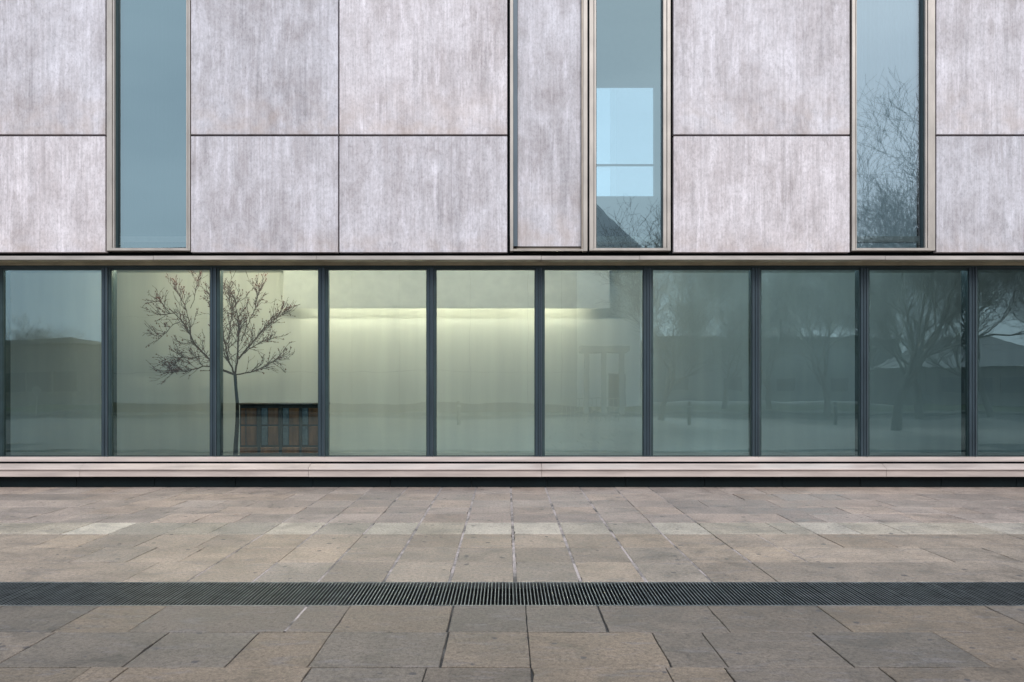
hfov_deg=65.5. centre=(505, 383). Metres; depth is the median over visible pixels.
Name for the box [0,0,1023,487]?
building
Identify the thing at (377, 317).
window
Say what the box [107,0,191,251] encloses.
window
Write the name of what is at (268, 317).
window
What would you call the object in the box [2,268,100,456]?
window
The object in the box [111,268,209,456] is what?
window
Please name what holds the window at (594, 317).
in the building
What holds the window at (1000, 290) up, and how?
in the building
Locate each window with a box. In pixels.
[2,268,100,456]
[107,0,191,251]
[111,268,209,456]
[219,268,317,456]
[327,268,426,456]
[436,268,534,456]
[510,0,586,252]
[544,268,643,456]
[589,0,670,251]
[652,268,751,456]
[761,268,859,456]
[848,0,934,251]
[869,268,968,456]
[978,268,1023,456]
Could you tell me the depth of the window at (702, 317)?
12.50 m
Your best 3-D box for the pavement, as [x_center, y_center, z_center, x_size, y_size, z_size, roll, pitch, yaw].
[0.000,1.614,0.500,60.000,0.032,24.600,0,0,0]
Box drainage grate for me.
[0,582,1023,607]
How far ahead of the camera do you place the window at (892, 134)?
12.39 m
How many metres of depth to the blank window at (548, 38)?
12.25 m
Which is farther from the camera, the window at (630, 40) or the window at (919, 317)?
the window at (919, 317)
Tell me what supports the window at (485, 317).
in the building
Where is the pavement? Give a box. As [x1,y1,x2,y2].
[0,487,1023,681]
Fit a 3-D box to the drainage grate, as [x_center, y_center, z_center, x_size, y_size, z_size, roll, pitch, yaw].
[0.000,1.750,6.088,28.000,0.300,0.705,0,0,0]
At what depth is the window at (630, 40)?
12.30 m
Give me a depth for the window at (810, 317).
12.50 m

